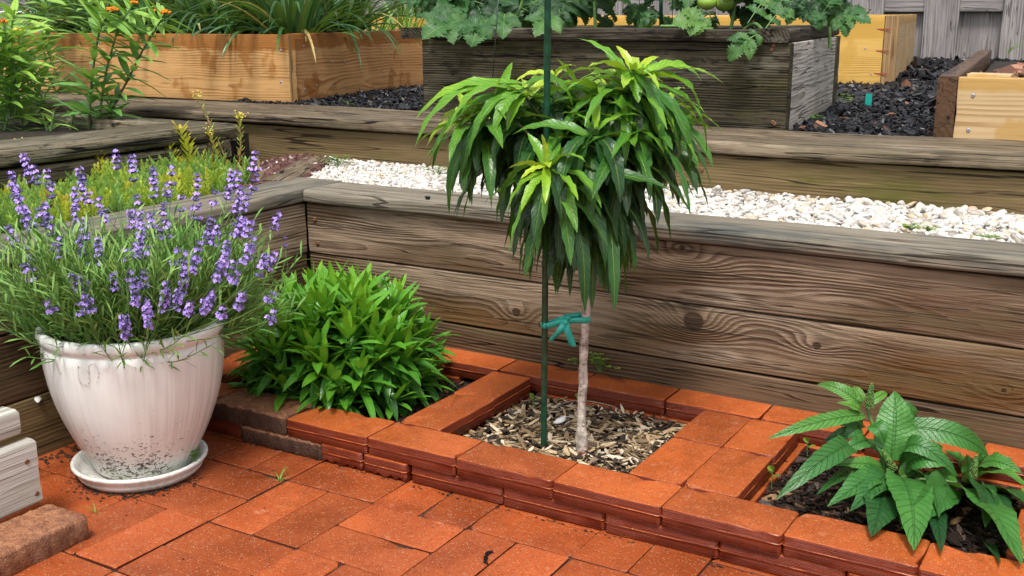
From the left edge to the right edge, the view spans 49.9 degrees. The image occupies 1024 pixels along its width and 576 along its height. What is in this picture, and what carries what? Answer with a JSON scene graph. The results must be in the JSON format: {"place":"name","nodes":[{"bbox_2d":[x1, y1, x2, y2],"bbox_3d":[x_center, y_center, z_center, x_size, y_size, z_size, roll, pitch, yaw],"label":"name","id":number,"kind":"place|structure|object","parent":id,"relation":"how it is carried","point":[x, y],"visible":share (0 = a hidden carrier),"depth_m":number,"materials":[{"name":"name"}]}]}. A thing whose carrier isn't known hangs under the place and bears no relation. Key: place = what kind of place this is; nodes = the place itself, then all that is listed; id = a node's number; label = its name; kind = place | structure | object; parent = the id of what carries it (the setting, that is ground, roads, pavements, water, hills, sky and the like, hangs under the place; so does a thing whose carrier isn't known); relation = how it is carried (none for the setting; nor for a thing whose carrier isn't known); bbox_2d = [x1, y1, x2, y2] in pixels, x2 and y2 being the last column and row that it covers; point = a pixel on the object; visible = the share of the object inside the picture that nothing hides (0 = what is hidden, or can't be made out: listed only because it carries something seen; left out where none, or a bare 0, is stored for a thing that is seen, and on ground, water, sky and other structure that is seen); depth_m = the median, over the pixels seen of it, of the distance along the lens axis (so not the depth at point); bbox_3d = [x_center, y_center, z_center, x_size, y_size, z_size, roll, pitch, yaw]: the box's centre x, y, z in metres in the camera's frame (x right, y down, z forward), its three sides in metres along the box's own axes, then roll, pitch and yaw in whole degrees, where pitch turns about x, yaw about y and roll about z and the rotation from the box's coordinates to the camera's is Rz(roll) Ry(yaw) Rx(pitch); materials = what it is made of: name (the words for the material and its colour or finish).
{"place":"outdoors","nodes":[
{"label":"outdoors","id":0,"kind":"place"},
{"bbox_2d":[1,190,302,233],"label":"gravel terrace","id":1,"kind":"structure","parent":0,"point":[122,210],"depth_m":2.60,"materials":[{"name":"stone"}]},
{"bbox_2d":[0,149,263,233],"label":"stonecrop carpet","id":2,"kind":"object","parent":1,"relation":"on","point":[105,186],"visible":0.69,"depth_m":2.62,"materials":[{"name":"green plant"}]},
{"bbox_2d":[171,120,198,163],"bbox_3d":[-0.905,-0.390,3.063,0.073,0.157,0.056,-5,15,-19],"label":"stonecrop stalk","id":3,"kind":"object","parent":2,"relation":"on","point":[189,156],"visible":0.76,"depth_m":3.06,"materials":[{"name":"yellow plant"}]},
{"bbox_2d":[0,429,779,575],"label":"patio","id":4,"kind":"structure","parent":0,"point":[303,511],"depth_m":1.86,"materials":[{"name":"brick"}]},
{"bbox_2d":[0,406,42,518],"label":"wooden step","id":5,"kind":"object","parent":4,"relation":"on","point":[20,487],"visible":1,"depth_m":1.82,"materials":[{"name":"beige wood"}]},
{"bbox_2d":[0,504,89,575],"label":"edging brick","id":6,"kind":"object","parent":4,"relation":"on","point":[29,538],"visible":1,"depth_m":1.78,"materials":[{"name":"brown brick"}]},
{"bbox_2d":[70,439,207,492],"bbox_3d":[-0.711,0.334,2.108,0.250,0.034,0.250,8,16,30],"label":"saucer","id":7,"kind":"object","parent":4,"relation":"on","point":[84,470],"visible":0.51,"depth_m":2.02,"materials":[{"name":"white ceramic"}]},
{"bbox_2d":[35,318,224,479],"bbox_3d":[-0.706,0.197,2.081,0.337,0.287,0.337,8,16,30],"label":"flower pot","id":8,"kind":"object","parent":7,"relation":"on","point":[130,420],"visible":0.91,"depth_m":1.96,"materials":[{"name":"white ceramic"}]},
{"bbox_2d":[0,149,312,371],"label":"lavender plant","id":9,"kind":"object","parent":8,"relation":"in","point":[77,292],"visible":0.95,"depth_m":1.93,"materials":[{"name":"purple plant"}]},
{"bbox_2d":[0,177,341,456],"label":"retaining wall","id":10,"kind":"structure","parent":4,"relation":"on","point":[22,387],"depth_m":2.43,"materials":[{"name":"brown wood"}]},
{"bbox_2d":[206,415,242,437],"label":"edging brick","id":11,"kind":"object","parent":4,"relation":"on","point":[224,427],"visible":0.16,"depth_m":2.28,"materials":[{"name":"red brick"}]},
{"bbox_2d":[212,383,242,414],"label":"edging brick","id":12,"kind":"object","parent":11,"relation":"on","point":[224,390],"visible":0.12,"depth_m":2.35,"materials":[{"name":"brick"}]},
{"bbox_2d":[241,425,322,460],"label":"edging brick","id":13,"kind":"object","parent":4,"relation":"on","point":[287,443],"visible":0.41,"depth_m":2.19,"materials":[{"name":"brown brick"}]},
{"bbox_2d":[212,387,311,434],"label":"edging brick","id":14,"kind":"object","parent":13,"relation":"on","point":[242,406],"visible":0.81,"depth_m":2.24,"materials":[{"name":"brown brick"}]},
{"bbox_2d":[322,444,364,469],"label":"edging brick","id":15,"kind":"object","parent":4,"relation":"on","point":[341,456],"visible":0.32,"depth_m":2.12,"materials":[{"name":"red brick"}]},
{"bbox_2d":[287,405,394,453],"bbox_3d":[-0.338,0.278,2.172,0.201,0.035,0.100,8,16,30],"label":"edging brick","id":16,"kind":"object","parent":15,"relation":"on","point":[346,430],"visible":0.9,"depth_m":2.15,"materials":[{"name":"orange brick"}]},
{"bbox_2d":[364,453,411,481],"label":"edging brick","id":17,"kind":"object","parent":4,"relation":"on","point":[384,467],"visible":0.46,"depth_m":2.06,"materials":[{"name":"red brick"}]},
{"bbox_2d":[39,443,752,572],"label":"soil crumbs","id":18,"kind":"object","parent":4,"relation":"on","point":[152,493],"visible":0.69,"depth_m":2.02,"materials":[{"name":"brown soil"}]},
{"bbox_2d":[412,465,503,503],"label":"edging brick","id":19,"kind":"object","parent":4,"relation":"on","point":[460,485],"visible":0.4,"depth_m":2.00,"materials":[{"name":"red brick"}]},
{"bbox_2d":[368,422,481,474],"bbox_3d":[-0.164,0.301,2.075,0.200,0.035,0.100,8,16,30],"label":"edging brick","id":20,"kind":"object","parent":19,"relation":"on","point":[432,449],"visible":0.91,"depth_m":2.05,"materials":[{"name":"orange brick"}]},
{"bbox_2d":[459,418,490,436],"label":"edging brick","id":21,"kind":"object","parent":4,"relation":"on","point":[482,424],"visible":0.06,"depth_m":2.27,"materials":[{"name":"red brick"}]},
{"bbox_2d":[401,394,493,434],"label":"edging brick","id":22,"kind":"object","parent":21,"relation":"on","point":[456,414],"visible":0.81,"depth_m":2.21,"materials":[{"name":"brick"}]},
{"bbox_2d":[503,488,605,529],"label":"edging brick","id":23,"kind":"object","parent":4,"relation":"on","point":[548,507],"visible":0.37,"depth_m":1.90,"materials":[{"name":"red brick"}]},
{"bbox_2d":[456,442,576,498],"bbox_3d":[0.008,0.325,1.976,0.201,0.034,0.100,8,16,30],"label":"edging brick","id":24,"kind":"object","parent":23,"relation":"on","point":[527,472],"visible":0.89,"depth_m":1.95,"materials":[{"name":"orange brick"}]},
{"bbox_2d":[605,513,719,558],"bbox_3d":[0.266,0.396,1.840,0.201,0.035,0.100,7,16,29],"label":"edging brick","id":25,"kind":"object","parent":4,"relation":"on","point":[660,535],"visible":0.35,"depth_m":1.80,"materials":[{"name":"red brick"}]},
{"bbox_2d":[553,463,681,525],"bbox_3d":[0.179,0.350,1.876,0.201,0.035,0.100,8,16,30],"label":"edging brick","id":26,"kind":"object","parent":25,"relation":"on","point":[622,495],"visible":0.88,"depth_m":1.85,"materials":[{"name":"orange brick"}]},
{"bbox_2d":[749,474,777,502],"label":"edging brick","id":27,"kind":"object","parent":4,"relation":"on","point":[759,493],"visible":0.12,"depth_m":1.93,"materials":[{"name":"orange brick"}]},
{"bbox_2d":[685,447,772,500],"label":"edging brick","id":28,"kind":"object","parent":27,"relation":"on","point":[739,474],"visible":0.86,"depth_m":1.91,"materials":[{"name":"orange brick"}]},
{"bbox_2d":[719,541,847,575],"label":"edging brick","id":29,"kind":"object","parent":4,"relation":"on","point":[781,564],"visible":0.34,"depth_m":1.71,"materials":[{"name":"red brick"}]},
{"bbox_2d":[661,487,798,554],"bbox_3d":[0.351,0.374,1.777,0.201,0.035,0.100,8,16,30],"label":"edging brick","id":30,"kind":"object","parent":29,"relation":"on","point":[741,522],"visible":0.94,"depth_m":1.75,"materials":[{"name":"orange brick"}]},
{"bbox_2d":[847,572,863,575],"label":"edging brick","id":31,"kind":"object","parent":4,"relation":"on","point":[851,574],"visible":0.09,"depth_m":1.64,"materials":[{"name":"red brick"}]},
{"bbox_2d":[782,514,929,575],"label":"edging brick","id":32,"kind":"object","parent":31,"relation":"on","point":[840,544],"visible":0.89,"depth_m":1.66,"materials":[{"name":"orange brick"}]},
{"label":"edging brick","id":33,"kind":"object","parent":4,"relation":"on","visible":0},
{"bbox_2d":[221,350,263,382],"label":"edging brick","id":34,"kind":"object","parent":33,"relation":"on","point":[229,365],"visible":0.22,"depth_m":2.50,"materials":[{"name":"brick"}]},
{"bbox_2d":[43,92,1019,170],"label":"mulch terrace","id":35,"kind":"structure","parent":0,"point":[306,126],"depth_m":4.35,"materials":[{"name":"soil"}]},
{"bbox_2d":[14,0,84,93],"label":"milkweed","id":36,"kind":"object","parent":35,"relation":"on","point":[44,3],"visible":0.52,"depth_m":4.46,"materials":[{"name":"green plant"}]},
{"bbox_2d":[55,0,176,81],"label":"milkweed","id":37,"kind":"object","parent":35,"relation":"on","point":[142,18],"visible":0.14,"depth_m":4.64,"materials":[{"name":"green plant"}]},
{"bbox_2d":[1,28,422,102],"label":"raised bed","id":38,"kind":"object","parent":35,"relation":"on","point":[256,67],"visible":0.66,"depth_m":4.31,"materials":[{"name":"wood"}]},
{"bbox_2d":[191,23,358,56],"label":"fallen onion leaves","id":39,"kind":"object","parent":38,"relation":"on","point":[232,37],"visible":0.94,"depth_m":4.12,"materials":[{"name":"green plant"}]},
{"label":"bed soil","id":40,"kind":"structure","parent":38,"relation":"in","visible":0},
{"bbox_2d":[0,0,108,32],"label":"onion clump","id":41,"kind":"object","parent":40,"relation":"on","point":[50,11],"visible":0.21,"depth_m":5.41,"materials":[{"name":"green plant"}]},
{"bbox_2d":[18,0,147,32],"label":"onion clump","id":42,"kind":"object","parent":40,"relation":"on","point":[72,13],"visible":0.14,"depth_m":5.08,"materials":[{"name":"green plant"}]},
{"bbox_2d":[35,0,195,46],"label":"onion clump","id":43,"kind":"object","parent":40,"relation":"on","point":[121,2],"visible":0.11,"depth_m":4.75,"materials":[{"name":"green plant"}]},
{"bbox_2d":[114,0,300,50],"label":"onion clump","id":44,"kind":"object","parent":40,"relation":"on","point":[187,5],"visible":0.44,"depth_m":4.40,"materials":[{"name":"green plant"}]},
{"bbox_2d":[162,0,370,42],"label":"onion clump","id":45,"kind":"object","parent":40,"relation":"on","point":[248,32],"visible":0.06,"depth_m":4.54,"materials":[{"name":"green plant"}]},
{"bbox_2d":[160,0,393,61],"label":"onion clump","id":46,"kind":"object","parent":40,"relation":"on","point":[275,13],"visible":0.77,"depth_m":4.16,"materials":[{"name":"green plant"}]},
{"bbox_2d":[246,0,424,69],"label":"onion clump","id":47,"kind":"object","parent":40,"relation":"on","point":[362,25],"visible":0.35,"depth_m":4.51,"materials":[{"name":"green plant"}]},
{"bbox_2d":[347,1,421,30],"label":"daylily clump","id":48,"kind":"object","parent":40,"relation":"on","point":[384,27],"visible":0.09,"depth_m":5.38,"materials":[{"name":"green plant"}]},
{"bbox_2d":[375,1,423,30],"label":"daylily clump","id":49,"kind":"object","parent":40,"relation":"on","point":[399,19],"visible":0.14,"depth_m":5.66,"materials":[{"name":"green plant"}]},
{"bbox_2d":[0,0,1023,59],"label":"fence","id":50,"kind":"object","parent":35,"relation":"on","point":[949,29],"visible":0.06,"depth_m":7.50,"materials":[{"name":"grey wood"}]},
{"bbox_2d":[1,92,1023,214],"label":"retaining wall","id":51,"kind":"structure","parent":35,"relation":"on","point":[884,169],"depth_m":2.70,"materials":[{"name":"brown wood"}]},
{"bbox_2d":[220,55,1023,136],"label":"black mulch","id":52,"kind":"object","parent":35,"relation":"on","point":[915,84],"visible":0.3,"depth_m":3.96,"materials":[{"name":"black gravel"}]},
{"bbox_2d":[401,25,840,130],"bbox_3d":[0.402,-0.744,3.731,1.406,0.284,1.095,8,16,30],"label":"raised bed","id":53,"kind":"object","parent":52,"relation":"on","point":[785,77],"visible":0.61,"depth_m":3.15,"materials":[{"name":"brown wood"}]},
{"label":"bed soil","id":54,"kind":"structure","parent":53,"relation":"in","visible":0},
{"bbox_2d":[399,0,591,46],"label":"tomato plant","id":55,"kind":"object","parent":54,"relation":"on","point":[474,21],"visible":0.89,"depth_m":3.35,"materials":[{"name":"green plant"}]},
{"bbox_2d":[492,0,689,76],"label":"tomato cage","id":56,"kind":"object","parent":54,"relation":"on","point":[660,12],"visible":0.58,"depth_m":3.39,"materials":[{"name":"green metal"}]},
{"bbox_2d":[524,0,697,40],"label":"tomato plant","id":57,"kind":"object","parent":54,"relation":"on","point":[648,18],"visible":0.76,"depth_m":3.56,"materials":[{"name":"green plant"}]},
{"bbox_2d":[660,0,828,61],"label":"tomato plant","id":58,"kind":"object","parent":54,"relation":"on","point":[749,14],"visible":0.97,"depth_m":3.13,"materials":[{"name":"green plant"}]},
{"bbox_2d":[784,0,870,47],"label":"tomato plant","id":59,"kind":"object","parent":54,"relation":"on","point":[844,16],"visible":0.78,"depth_m":3.26,"materials":[{"name":"green plant"}]},
{"bbox_2d":[372,14,916,84],"bbox_3d":[0.573,-1.491,6.667,3.597,0.317,2.376,6,15,24],"label":"raised bed","id":60,"kind":"object","parent":35,"relation":"on","point":[879,48],"visible":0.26,"depth_m":4.99,"materials":[{"name":"wood"}]},
{"bbox_2d":[933,50,1023,140],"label":"raised bed","id":61,"kind":"object","parent":35,"relation":"on","point":[972,101],"visible":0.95,"depth_m":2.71,"materials":[{"name":"wood"}]},
{"bbox_2d":[985,62,1023,72],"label":"bed soil","id":62,"kind":"structure","parent":61,"relation":"in","point":[994,66],"depth_m":4.31,"materials":[{"name":"soil"}]},
{"bbox_2d":[980,62,1023,77],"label":"red bark mulch","id":63,"kind":"object","parent":62,"relation":"on","point":[1017,69],"visible":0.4,"depth_m":3.16,"materials":[{"name":"brown wood"}]},
{"bbox_2d":[303,177,812,268],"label":"gravel terrace","id":64,"kind":"structure","parent":0,"point":[308,252],"depth_m":2.86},
{"bbox_2d":[0,110,239,190],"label":"timber planter","id":65,"kind":"object","parent":64,"relation":"on","point":[57,155],"visible":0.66,"depth_m":2.92,"materials":[{"name":"brown wood"}]},
{"bbox_2d":[201,152,334,188],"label":"red gravel","id":66,"kind":"structure","parent":64,"relation":"on","point":[272,165],"depth_m":3.20,"materials":[{"name":"stone"}]},
{"bbox_2d":[233,110,248,164],"bbox_3d":[-0.777,-0.425,3.164,0.051,0.177,0.035,-5,15,-19],"label":"stonecrop stalk","id":67,"kind":"object","parent":66,"relation":"on","point":[238,117],"visible":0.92,"depth_m":3.16,"materials":[{"name":"yellow plant"}]},
{"bbox_2d":[260,155,323,183],"bbox_3d":[-0.603,-0.329,3.188,0.086,0.062,0.607,1,14,3],"label":"divider timber","id":68,"kind":"object","parent":64,"relation":"on","point":[289,173],"visible":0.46,"depth_m":3.05,"materials":[{"name":"brown wood"}]},
{"bbox_2d":[308,156,1023,242],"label":"white gravel","id":69,"kind":"structure","parent":0,"point":[864,213],"depth_m":2.49,"materials":[{"name":"white gravel"}]},
{"bbox_2d":[1005,509,1023,562],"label":"edging brick","id":70,"kind":"object","parent":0,"point":[1010,555],"visible":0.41,"depth_m":1.67,"materials":[{"name":"orange brick"}]},
{"label":"ground","id":71,"kind":"structure","parent":0,"visible":0},
{"bbox_2d":[0,124,249,168],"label":"planter soil","id":72,"kind":"structure","parent":71,"relation":"on","point":[6,134],"depth_m":3.47,"materials":[{"name":"brown soil"}]},
{"bbox_2d":[0,0,64,130],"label":"milkweed","id":73,"kind":"object","parent":72,"relation":"on","point":[27,64],"visible":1,"depth_m":3.56,"materials":[{"name":"green plant"}]},
{"bbox_2d":[20,89,131,130],"bbox_3d":[-1.405,-0.565,3.556,0.365,0.151,0.176,-3,14,-11],"label":"milkweed","id":74,"kind":"object","parent":72,"relation":"on","point":[51,119],"visible":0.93,"depth_m":3.55,"materials":[{"name":"green plant"}]},
{"bbox_2d":[46,0,196,128],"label":"milkweed","id":75,"kind":"object","parent":72,"relation":"on","point":[112,24],"visible":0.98,"depth_m":3.50,"materials":[{"name":"green plant"}]},
{"bbox_2d":[288,378,475,422],"bbox_3d":[-0.364,0.259,2.518,0.610,0.073,0.457,8,16,30],"label":"soil bed","id":76,"kind":"object","parent":71,"relation":"on","point":[467,381],"depth_m":2.42,"materials":[{"name":"black soil"}]},
{"bbox_2d":[226,260,463,420],"bbox_3d":[-0.372,0.138,2.435,0.525,0.403,0.537,8,16,30],"label":"leafy shrub","id":77,"kind":"object","parent":76,"relation":"on","point":[370,332],"visible":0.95,"depth_m":2.31,"materials":[{"name":"green plant"}]},
{"bbox_2d":[432,373,464,381],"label":"edging brick","id":78,"kind":"object","parent":76,"relation":"on","point":[455,378],"visible":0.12,"depth_m":2.54,"materials":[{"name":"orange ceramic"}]},
{"bbox_2d":[433,347,515,379],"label":"edging brick","id":79,"kind":"object","parent":78,"relation":"on","point":[470,365],"visible":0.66,"depth_m":2.53,"materials":[{"name":"brick"}]},
{"bbox_2d":[490,392,530,421],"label":"edging brick","id":80,"kind":"object","parent":76,"relation":"on","point":[524,398],"visible":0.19,"depth_m":2.36,"materials":[{"name":"red brick"}]},
{"bbox_2d":[454,372,530,413],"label":"edging brick","id":81,"kind":"object","parent":80,"relation":"on","point":[502,391],"visible":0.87,"depth_m":2.36,"materials":[{"name":"brick"}]},
{"bbox_2d":[463,392,686,473],"bbox_3d":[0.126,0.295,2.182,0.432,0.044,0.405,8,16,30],"label":"wood chip mulch","id":82,"kind":"object","parent":71,"relation":"on","point":[597,434],"visible":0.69,"depth_m":2.20,"materials":[{"name":"beige wood"}]},
{"bbox_2d":[541,0,550,449],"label":"plant stake","id":83,"kind":"object","parent":82,"relation":"on","point":[546,132],"visible":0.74,"depth_m":1.99,"materials":[{"name":"green plastic"}]},
{"bbox_2d":[414,38,723,462],"bbox_3d":[0.103,-0.059,2.029,0.507,0.784,0.472,8,16,30],"label":"weeping tree","id":84,"kind":"object","parent":82,"relation":"on","point":[589,171],"visible":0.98,"depth_m":1.88,"materials":[{"name":"green plant"}]},
{"bbox_2d":[541,312,590,346],"bbox_3d":[0.098,0.076,2.017,0.091,0.062,0.036,1,14,4],"label":"ribbon tie","id":85,"kind":"object","parent":84,"relation":"attached to","point":[562,322],"visible":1,"depth_m":2.01,"materials":[{"name":"teal plastic"}]},
{"bbox_2d":[538,392,619,414],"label":"edging brick","id":86,"kind":"object","parent":82,"relation":"on","point":[571,399],"visible":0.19,"depth_m":2.38,"materials":[{"name":"red brick"}]},
{"bbox_2d":[500,360,594,398],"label":"edging brick","id":87,"kind":"object","parent":86,"relation":"on","point":[562,382],"visible":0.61,"depth_m":2.43,"materials":[{"name":"brick"}]},
{"bbox_2d":[619,408,690,426],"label":"edging brick","id":88,"kind":"object","parent":82,"relation":"on","point":[647,415],"visible":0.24,"depth_m":2.28,"materials":[{"name":"brick"}]},
{"bbox_2d":[587,374,678,414],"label":"edging brick","id":89,"kind":"object","parent":88,"relation":"on","point":[651,398],"visible":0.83,"depth_m":2.34,"materials":[{"name":"brick"}]},
{"bbox_2d":[629,438,720,486],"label":"edging brick","id":90,"kind":"object","parent":82,"relation":"on","point":[678,461],"visible":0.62,"depth_m":1.96,"materials":[{"name":"orange brick"}]},
{"bbox_2d":[673,410,749,447],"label":"edging brick","id":91,"kind":"object","parent":82,"relation":"on","point":[718,429],"visible":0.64,"depth_m":2.12,"materials":[{"name":"orange brick"}]},
{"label":"edging brick","id":92,"kind":"object","parent":82,"relation":"on","visible":0},
{"bbox_2d":[665,389,771,420],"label":"edging brick","id":93,"kind":"object","parent":92,"relation":"on","point":[686,404],"visible":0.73,"depth_m":2.25,"materials":[{"name":"brick"}]},
{"bbox_2d":[303,182,1023,448],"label":"retaining wall","id":94,"kind":"structure","parent":71,"relation":"on","point":[784,314],"depth_m":2.24,"materials":[{"name":"brown wood"}]},
{"bbox_2d":[768,453,1019,557],"bbox_3d":[0.647,0.414,1.889,0.430,0.068,0.372,8,16,30],"label":"soil bed","id":95,"kind":"object","parent":71,"relation":"on","point":[964,546],"depth_m":1.86,"materials":[{"name":"black soil"}]},
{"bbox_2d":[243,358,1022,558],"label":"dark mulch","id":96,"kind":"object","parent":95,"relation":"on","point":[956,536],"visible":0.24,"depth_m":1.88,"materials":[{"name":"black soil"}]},
{"bbox_2d":[773,444,804,478],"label":"edging brick","id":97,"kind":"object","parent":95,"relation":"on","point":[784,466],"visible":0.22,"depth_m":2.06,"materials":[{"name":"orange brick"}]},
{"bbox_2d":[724,419,798,472],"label":"edging brick","id":98,"kind":"object","parent":97,"relation":"on","point":[751,436],"visible":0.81,"depth_m":2.06,"materials":[{"name":"orange brick"}]},
{"bbox_2d":[809,444,899,470],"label":"edging brick","id":99,"kind":"object","parent":95,"relation":"on","point":[813,448],"visible":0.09,"depth_m":2.08,"materials":[{"name":"orange brick"}]},
{"bbox_2d":[761,406,870,452],"bbox_3d":[0.598,0.277,2.164,0.200,0.035,0.090,8,17,29],"label":"edging brick","id":100,"kind":"object","parent":99,"relation":"on","point":[785,416],"visible":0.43,"depth_m":2.16,"materials":[{"name":"orange brick"}]},
{"bbox_2d":[768,381,1023,564],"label":"butterfly bush","id":101,"kind":"object","parent":95,"relation":"on","point":[880,490],"visible":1,"depth_m":1.86,"materials":[{"name":"green plant"}]},
{"bbox_2d":[919,467,1023,490],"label":"edging brick","id":102,"kind":"object","parent":95,"relation":"on","point":[994,482],"visible":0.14,"depth_m":1.97,"materials":[{"name":"brick"}]},
{"bbox_2d":[864,431,983,473],"bbox_3d":[0.772,0.301,2.064,0.201,0.035,0.090,8,16,30],"label":"edging brick","id":103,"kind":"object","parent":102,"relation":"on","point":[873,452],"visible":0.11,"depth_m":2.01,"materials":[{"name":"orange brick"}]},
{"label":"edging brick","id":104,"kind":"object","parent":71,"relation":"on","visible":0},
{"bbox_2d":[981,443,1023,484],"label":"edging brick","id":105,"kind":"object","parent":104,"relation":"on","point":[1016,455],"visible":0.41,"depth_m":1.98,"materials":[{"name":"orange brick"}]},
{"label":"edging brick","id":106,"kind":"object","parent":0,"visible":0},
{"bbox_2d":[918,543,1023,575],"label":"edging brick","id":107,"kind":"object","parent":106,"relation":"on","point":[947,561],"visible":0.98,"depth_m":1.59,"materials":[{"name":"orange brick"}]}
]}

